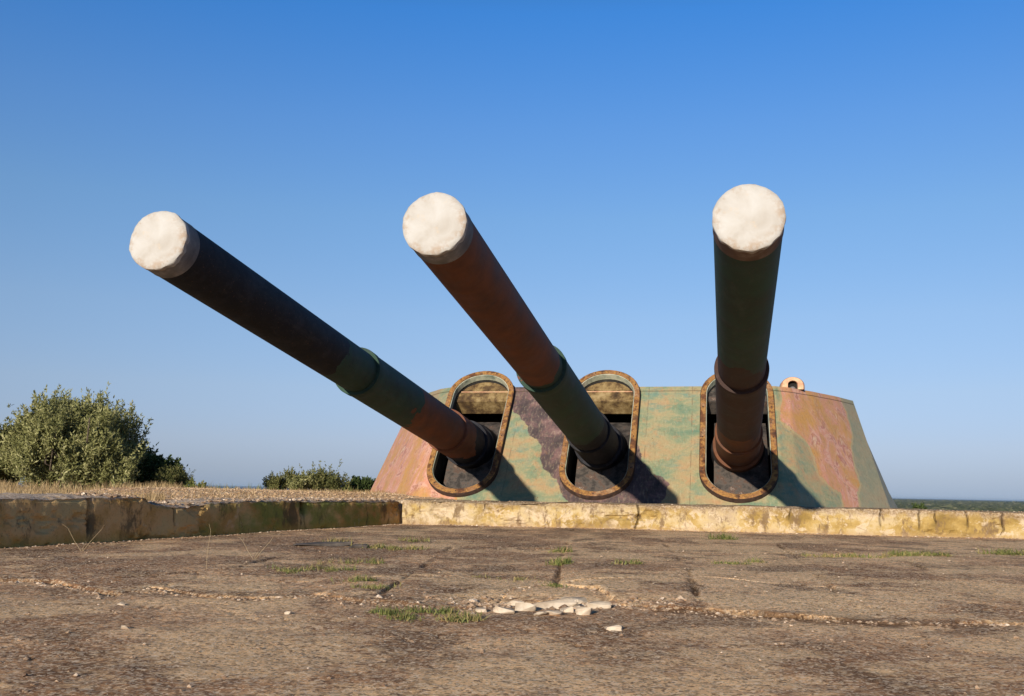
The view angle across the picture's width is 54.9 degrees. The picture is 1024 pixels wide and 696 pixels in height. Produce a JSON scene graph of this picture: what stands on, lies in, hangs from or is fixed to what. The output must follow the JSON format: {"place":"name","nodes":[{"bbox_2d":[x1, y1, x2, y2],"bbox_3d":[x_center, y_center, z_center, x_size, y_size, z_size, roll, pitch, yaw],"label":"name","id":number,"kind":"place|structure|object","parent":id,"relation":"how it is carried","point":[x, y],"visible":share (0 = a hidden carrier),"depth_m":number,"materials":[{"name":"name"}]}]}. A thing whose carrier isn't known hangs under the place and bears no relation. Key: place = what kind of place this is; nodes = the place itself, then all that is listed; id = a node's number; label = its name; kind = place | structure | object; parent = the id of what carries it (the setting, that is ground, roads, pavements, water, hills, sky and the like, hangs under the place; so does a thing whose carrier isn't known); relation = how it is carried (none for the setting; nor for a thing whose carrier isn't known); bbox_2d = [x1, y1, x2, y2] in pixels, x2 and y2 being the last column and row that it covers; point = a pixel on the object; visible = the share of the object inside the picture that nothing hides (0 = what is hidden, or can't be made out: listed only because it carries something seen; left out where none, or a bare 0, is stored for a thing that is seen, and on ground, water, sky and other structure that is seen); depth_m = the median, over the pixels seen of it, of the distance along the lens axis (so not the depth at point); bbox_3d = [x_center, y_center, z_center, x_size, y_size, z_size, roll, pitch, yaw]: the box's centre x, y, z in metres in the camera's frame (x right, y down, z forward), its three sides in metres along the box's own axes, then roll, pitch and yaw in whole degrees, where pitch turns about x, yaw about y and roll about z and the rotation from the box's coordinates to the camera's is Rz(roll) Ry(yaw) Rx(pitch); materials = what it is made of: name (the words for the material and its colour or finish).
{"place":"outdoors","nodes":[
{"label":"outdoors","id":0,"kind":"place"},
{"bbox_2d":[0,479,183,501],"bbox_3d":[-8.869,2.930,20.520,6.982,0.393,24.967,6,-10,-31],"label":"dry grass","id":1,"kind":"structure","parent":0,"point":[42,490],"depth_m":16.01,"materials":[{"name":"beige plant"}]},
{"bbox_2d":[0,524,1023,695],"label":"terrace","id":2,"kind":"structure","parent":0,"point":[169,660],"depth_m":4.07,"materials":[{"name":"concrete"}]},
{"bbox_2d":[0,492,399,547],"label":"parapet wall","id":3,"kind":"structure","parent":2,"relation":"on","point":[28,520],"depth_m":9.35,"materials":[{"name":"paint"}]},
{"bbox_2d":[68,492,396,504],"bbox_3d":[-2.819,1.777,11.641,0.440,0.123,6.222,-2,-9,18],"label":"wall rubble","id":4,"kind":"object","parent":3,"relation":"on","point":[205,498],"depth_m":10.73,"materials":[{"name":"beige stone"}]},
{"bbox_2d":[0,524,400,548],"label":"foot rubble","id":5,"kind":"object","parent":2,"relation":"on","point":[194,536],"visible":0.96,"depth_m":9.82,"materials":[{"name":"stone"}]},
{"bbox_2d":[274,566,308,573],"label":"grass tuft","id":6,"kind":"object","parent":2,"relation":"on","point":[292,571],"visible":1,"depth_m":6.07,"materials":[{"name":"green plant"}]},
{"bbox_2d":[267,562,356,571],"bbox_3d":[-1.245,1.379,6.247,0.549,0.054,0.298,-2,-9,20],"label":"grass tuft","id":7,"kind":"object","parent":2,"relation":"on","point":[332,568],"visible":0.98,"depth_m":6.23,"materials":[{"name":"green plant"}]},
{"bbox_2d":[293,541,353,546],"bbox_3d":[-1.675,1.746,8.766,0.537,0.041,0.164,0,-5,-15],"label":"slab shard","id":8,"kind":"object","parent":2,"relation":"on","point":[337,544],"visible":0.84,"depth_m":8.72,"materials":[{"name":"grey concrete"}]},
{"bbox_2d":[319,537,362,545],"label":"grass tuft","id":9,"kind":"object","parent":2,"relation":"on","point":[335,540],"visible":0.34,"depth_m":8.96,"materials":[{"name":"plant"}]},
{"bbox_2d":[313,557,384,563],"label":"grass tuft","id":10,"kind":"object","parent":2,"relation":"on","point":[371,562],"visible":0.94,"depth_m":6.75,"materials":[{"name":"green plant"}]},
{"bbox_2d":[331,573,377,583],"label":"grass tuft","id":11,"kind":"object","parent":2,"relation":"on","point":[365,578],"visible":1,"depth_m":5.37,"materials":[{"name":"green plant"}]},
{"bbox_2d":[348,544,368,547],"bbox_3d":[-1.327,1.718,8.528,0.191,0.040,0.104,0,-5,-15],"label":"slab shard","id":12,"kind":"object","parent":2,"relation":"on","point":[359,546],"visible":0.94,"depth_m":8.50,"materials":[{"name":"grey concrete"}]},
{"bbox_2d":[350,581,400,590],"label":"grass tuft","id":13,"kind":"object","parent":2,"relation":"on","point":[369,586],"visible":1,"depth_m":5.01,"materials":[{"name":"green plant"}]},
{"bbox_2d":[362,542,398,549],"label":"grass tuft","id":14,"kind":"object","parent":2,"relation":"on","point":[377,546],"visible":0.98,"depth_m":8.57,"materials":[{"name":"green plant"}]},
{"bbox_2d":[379,610,424,622],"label":"grass tuft","id":15,"kind":"object","parent":2,"relation":"on","point":[402,618],"visible":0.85,"depth_m":3.97,"materials":[{"name":"green plant"}]},
{"bbox_2d":[388,544,429,550],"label":"grass tuft","id":16,"kind":"object","parent":2,"relation":"on","point":[411,548],"visible":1,"depth_m":8.32,"materials":[{"name":"green plant"}]},
{"bbox_2d":[368,605,459,619],"bbox_3d":[-0.419,1.091,4.104,0.399,0.046,0.319,1,-8,0],"label":"grass tuft","id":17,"kind":"object","parent":2,"relation":"on","point":[393,611],"visible":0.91,"depth_m":4.14,"materials":[{"name":"green plant"}]},
{"bbox_2d":[399,536,430,541],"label":"grass tuft","id":18,"kind":"object","parent":2,"relation":"on","point":[413,540],"visible":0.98,"depth_m":9.74,"materials":[{"name":"green plant"}]},
{"bbox_2d":[432,610,492,622],"bbox_3d":[-0.209,1.081,3.999,0.229,0.040,0.239,4,-9,-21],"label":"grass tuft","id":19,"kind":"object","parent":2,"relation":"on","point":[457,618],"visible":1,"depth_m":3.96,"materials":[{"name":"green plant"}]},
{"bbox_2d":[475,607,486,611],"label":"concrete chunk","id":20,"kind":"object","parent":2,"relation":"on","point":[480,609],"visible":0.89,"depth_m":4.22,"materials":[{"name":"grey concrete"}]},
{"bbox_2d":[493,606,514,613],"bbox_3d":[-0.034,1.127,4.223,0.098,0.031,0.056,6,-18,8],"label":"concrete chunk","id":21,"kind":"object","parent":2,"relation":"on","point":[497,609],"visible":0.93,"depth_m":4.20,"materials":[{"name":"grey concrete"}]},
{"bbox_2d":[0,528,1023,695],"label":"loose pebbles","id":22,"kind":"object","parent":2,"relation":"on","point":[480,650],"visible":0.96,"depth_m":4.06,"materials":[{"name":"grey stone"}]},
{"bbox_2d":[1,581,1023,627],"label":"fissure crumbs","id":23,"kind":"object","parent":2,"relation":"on","point":[564,585],"visible":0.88,"depth_m":4.43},
{"bbox_2d":[472,574,554,583],"bbox_3d":[0.000,1.351,5.784,0.568,0.040,0.288,-1,-8,14],"label":"grass tuft","id":24,"kind":"object","parent":2,"relation":"on","point":[517,578],"visible":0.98,"depth_m":5.80,"materials":[{"name":"green plant"}]},
{"bbox_2d":[507,600,524,605],"bbox_3d":[0.019,1.188,4.566,0.092,0.038,0.058,-6,-17,5],"label":"concrete chunk","id":25,"kind":"object","parent":2,"relation":"on","point":[512,602],"visible":0.51,"depth_m":4.55,"materials":[{"name":"grey concrete"}]},
{"bbox_2d":[515,603,535,610],"bbox_3d":[0.060,1.143,4.326,0.096,0.048,0.072,1,-18,5],"label":"concrete chunk","id":26,"kind":"object","parent":2,"relation":"on","point":[525,607],"visible":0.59,"depth_m":4.30,"materials":[{"name":"grey concrete"}]},
{"bbox_2d":[374,594,698,609],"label":"rubble pieces","id":27,"kind":"object","parent":2,"relation":"on","point":[680,599],"visible":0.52,"depth_m":4.62,"materials":[{"name":"grey concrete"}]},
{"bbox_2d":[534,611,546,615],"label":"concrete chunk","id":28,"kind":"object","parent":2,"relation":"on","point":[540,613],"visible":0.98,"depth_m":4.12,"materials":[{"name":"beige concrete"}]},
{"bbox_2d":[541,582,566,587],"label":"grass tuft","id":29,"kind":"object","parent":2,"relation":"on","point":[555,585],"visible":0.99,"depth_m":5.44,"materials":[{"name":"green plant"}]},
{"bbox_2d":[545,610,563,614],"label":"concrete chunk","id":30,"kind":"object","parent":2,"relation":"on","point":[553,612],"visible":0.85,"depth_m":4.16,"materials":[{"name":"beige concrete"}]},
{"bbox_2d":[534,598,577,608],"bbox_3d":[0.195,1.169,4.470,0.206,0.058,0.087,-4,-12,-6],"label":"concrete chunk","id":31,"kind":"object","parent":2,"relation":"on","point":[558,603],"visible":0.59,"depth_m":4.45,"materials":[{"name":"grey concrete"}]},
{"bbox_2d":[545,556,573,565],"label":"grass tuft","id":32,"kind":"object","parent":2,"relation":"on","point":[559,561],"visible":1,"depth_m":6.93,"materials":[{"name":"green plant"}]},
{"bbox_2d":[547,546,573,552],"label":"grass tuft","id":33,"kind":"object","parent":2,"relation":"on","point":[563,550],"visible":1,"depth_m":8.40,"materials":[{"name":"plant"}]},
{"bbox_2d":[368,593,752,610],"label":"rubble crumbs","id":34,"kind":"object","parent":2,"relation":"on","point":[550,597],"visible":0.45,"depth_m":4.60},
{"bbox_2d":[560,607,574,612],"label":"concrete chunk","id":35,"kind":"object","parent":2,"relation":"on","point":[569,609],"visible":0.79,"depth_m":4.27,"materials":[{"name":"grey concrete"}]},
{"bbox_2d":[561,596,587,603],"bbox_3d":[0.296,1.216,4.714,0.132,0.048,0.087,-4,-1,-4],"label":"concrete chunk","id":36,"kind":"object","parent":2,"relation":"on","point":[579,600],"visible":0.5,"depth_m":4.70,"materials":[{"name":"grey concrete"}]},
{"bbox_2d":[575,602,591,614],"bbox_3d":[0.309,1.121,4.224,0.074,0.070,0.058,-8,-12,13],"label":"concrete chunk","id":37,"kind":"object","parent":2,"relation":"on","point":[579,610],"visible":0.73,"depth_m":4.20,"materials":[{"name":"grey concrete"}]},
{"bbox_2d":[587,601,611,608],"bbox_3d":[0.393,1.169,4.468,0.117,0.044,0.067,-1,-5,-2],"label":"concrete chunk","id":38,"kind":"object","parent":2,"relation":"on","point":[602,604],"visible":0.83,"depth_m":4.44,"materials":[{"name":"grey concrete"}]},
{"bbox_2d":[605,625,622,630],"bbox_3d":[0.388,1.077,3.780,0.077,0.027,0.060,-8,-20,9],"label":"concrete chunk","id":39,"kind":"object","parent":2,"relation":"on","point":[616,627],"visible":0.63,"depth_m":3.75,"materials":[{"name":"beige concrete"}]},
{"bbox_2d":[611,558,644,564],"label":"grass tuft","id":40,"kind":"object","parent":2,"relation":"on","point":[630,562],"visible":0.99,"depth_m":6.98,"materials":[{"name":"green plant"}]},
{"bbox_2d":[401,524,1017,538],"bbox_3d":[2.823,2.536,13.597,9.001,0.039,0.291,0,-8,9],"label":"foot rubble","id":41,"kind":"object","parent":2,"relation":"on","point":[702,531],"visible":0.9,"depth_m":13.68,"materials":[{"name":"beige stone"}]},
{"bbox_2d":[702,530,738,539],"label":"grass tuft","id":42,"kind":"object","parent":2,"relation":"on","point":[723,537],"visible":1,"depth_m":11.42,"materials":[{"name":"green plant"}]},
{"bbox_2d":[711,559,751,564],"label":"grass tuft","id":43,"kind":"object","parent":2,"relation":"on","point":[735,563],"visible":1,"depth_m":7.43,"materials":[{"name":"green plant"}]},
{"bbox_2d":[743,557,766,562],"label":"grass tuft","id":44,"kind":"object","parent":2,"relation":"on","point":[754,561],"visible":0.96,"depth_m":7.70,"materials":[{"name":"green plant"}]},
{"bbox_2d":[798,552,849,557],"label":"grass tuft","id":45,"kind":"object","parent":2,"relation":"on","point":[805,555],"visible":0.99,"depth_m":8.49,"materials":[{"name":"green plant"}]},
{"bbox_2d":[820,552,896,557],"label":"grass tuft","id":46,"kind":"object","parent":2,"relation":"on","point":[854,555],"visible":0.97,"depth_m":8.47,"materials":[{"name":"green plant"}]},
{"bbox_2d":[885,549,950,556],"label":"grass tuft","id":47,"kind":"object","parent":2,"relation":"on","point":[906,553],"visible":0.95,"depth_m":8.83,"materials":[{"name":"green plant"}]},
{"bbox_2d":[909,549,962,556],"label":"grass tuft","id":48,"kind":"object","parent":2,"relation":"on","point":[940,554],"visible":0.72,"depth_m":8.96,"materials":[{"name":"green plant"}]},
{"bbox_2d":[975,547,1023,555],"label":"grass tuft","id":49,"kind":"object","parent":2,"relation":"on","point":[1008,552],"visible":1,"depth_m":9.34,"materials":[{"name":"green plant"}]},
{"bbox_2d":[0,0,1023,500],"label":"sky","id":50,"kind":"structure","parent":0,"point":[592,146],"materials":[{"name":"blue"}]},
{"bbox_2d":[1,488,1023,523],"bbox_3d":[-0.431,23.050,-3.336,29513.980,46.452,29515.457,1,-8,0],"label":"ground","id":51,"kind":"structure","parent":0,"point":[298,495],"depth_m":15.82,"materials":[{"name":"brown soil"}]},
{"bbox_2d":[0,416,24,485],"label":"shrub","id":52,"kind":"object","parent":51,"relation":"on","point":[3,474],"visible":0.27,"depth_m":27.11,"materials":[{"name":"green plant"}]},
{"bbox_2d":[0,381,159,490],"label":"shrub","id":53,"kind":"object","parent":51,"relation":"on","point":[73,441],"visible":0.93,"depth_m":25.86,"materials":[{"name":"green plant"}]},
{"bbox_2d":[99,442,188,487],"bbox_3d":[-10.701,3.402,28.177,2.964,1.558,2.349,1,-8,0],"label":"shrub","id":54,"kind":"object","parent":51,"relation":"on","point":[153,463],"visible":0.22,"depth_m":27.69,"materials":[{"name":"green plant"}]},
{"bbox_2d":[152,460,195,487],"bbox_3d":[-9.436,3.620,27.564,1.270,0.966,1.029,5,-9,-25],"label":"shrub","id":55,"kind":"object","parent":51,"relation":"on","point":[167,475],"visible":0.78,"depth_m":27.38,"materials":[{"name":"green plant"}]},
{"bbox_2d":[183,478,207,487],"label":"shrub","id":56,"kind":"object","parent":51,"relation":"on","point":[190,483],"visible":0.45,"depth_m":26.60,"materials":[{"name":"green plant"}]},
{"bbox_2d":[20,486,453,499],"bbox_3d":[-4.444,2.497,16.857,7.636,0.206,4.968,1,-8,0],"label":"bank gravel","id":57,"kind":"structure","parent":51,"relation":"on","point":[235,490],"depth_m":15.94,"materials":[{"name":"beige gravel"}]},
{"bbox_2d":[151,485,405,502],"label":"dry grass","id":58,"kind":"structure","parent":51,"relation":"on","point":[324,490],"depth_m":16.10,"materials":[{"name":"beige plant"}]},
{"bbox_2d":[203,482,357,491],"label":"green stalks","id":59,"kind":"object","parent":51,"relation":"on","point":[349,488],"visible":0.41,"depth_m":19.70,"materials":[{"name":"green plant"}]},
{"bbox_2d":[262,466,300,489],"bbox_3d":[-7.729,4.483,33.535,1.524,0.995,1.164,7,-10,-36],"label":"shrub","id":60,"kind":"object","parent":51,"relation":"on","point":[281,482],"visible":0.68,"depth_m":33.35,"materials":[{"name":"green plant"}]},
{"bbox_2d":[286,468,315,489],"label":"shrub","id":61,"kind":"object","parent":51,"relation":"on","point":[301,482],"visible":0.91,"depth_m":32.32,"materials":[{"name":"green plant"}]},
{"bbox_2d":[298,459,352,491],"bbox_3d":[-6.367,4.348,33.269,1.766,1.245,1.480,6,-10,-32],"label":"shrub","id":62,"kind":"object","parent":51,"relation":"on","point":[323,480],"visible":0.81,"depth_m":33.02,"materials":[{"name":"green plant"}]},
{"bbox_2d":[346,475,375,491],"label":"shrub","id":63,"kind":"object","parent":51,"relation":"on","point":[364,483],"visible":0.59,"depth_m":34.24,"materials":[{"name":"green plant"}]},
{"bbox_2d":[129,184,896,507],"bbox_3d":[1.740,1.845,17.497,10.900,2.855,21.976,-1,-8,12],"label":"gun turret","id":64,"kind":"object","parent":51,"relation":"on","point":[736,428],"visible":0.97,"depth_m":14.29,"materials":[{"name":"paint"}]},
{"bbox_2d":[402,498,1023,538],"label":"parapet wall","id":65,"kind":"structure","parent":51,"relation":"on","point":[853,521],"depth_m":13.74,"materials":[{"name":"beige concrete"}]},
{"bbox_2d":[406,499,1021,511],"bbox_3d":[4.369,2.234,13.765,11.998,0.029,0.424,0,-8,9],"label":"wall rubble","id":66,"kind":"object","parent":65,"relation":"on","point":[710,505],"depth_m":13.87,"materials":[{"name":"beige stone"}]},
{"bbox_2d":[912,501,926,508],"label":"shrub","id":67,"kind":"object","parent":51,"relation":"on","point":[918,506],"visible":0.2,"depth_m":14.31,"materials":[{"name":"green plant"}]},
{"bbox_2d":[894,499,1023,511],"bbox_3d":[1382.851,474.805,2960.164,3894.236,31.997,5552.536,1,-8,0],"label":"forest","id":68,"kind":"object","parent":51,"relation":"on","point":[1012,506],"visible":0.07,"depth_m":2395.30,"materials":[{"name":"green plant"}]},
{"bbox_2d":[17,482,1018,500],"bbox_3d":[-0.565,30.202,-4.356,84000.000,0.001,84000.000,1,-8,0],"label":"sea","id":69,"kind":"structure","parent":0,"point":[246,487],"depth_m":22924.64,"materials":[{"name":"blue liquid"}]}
]}

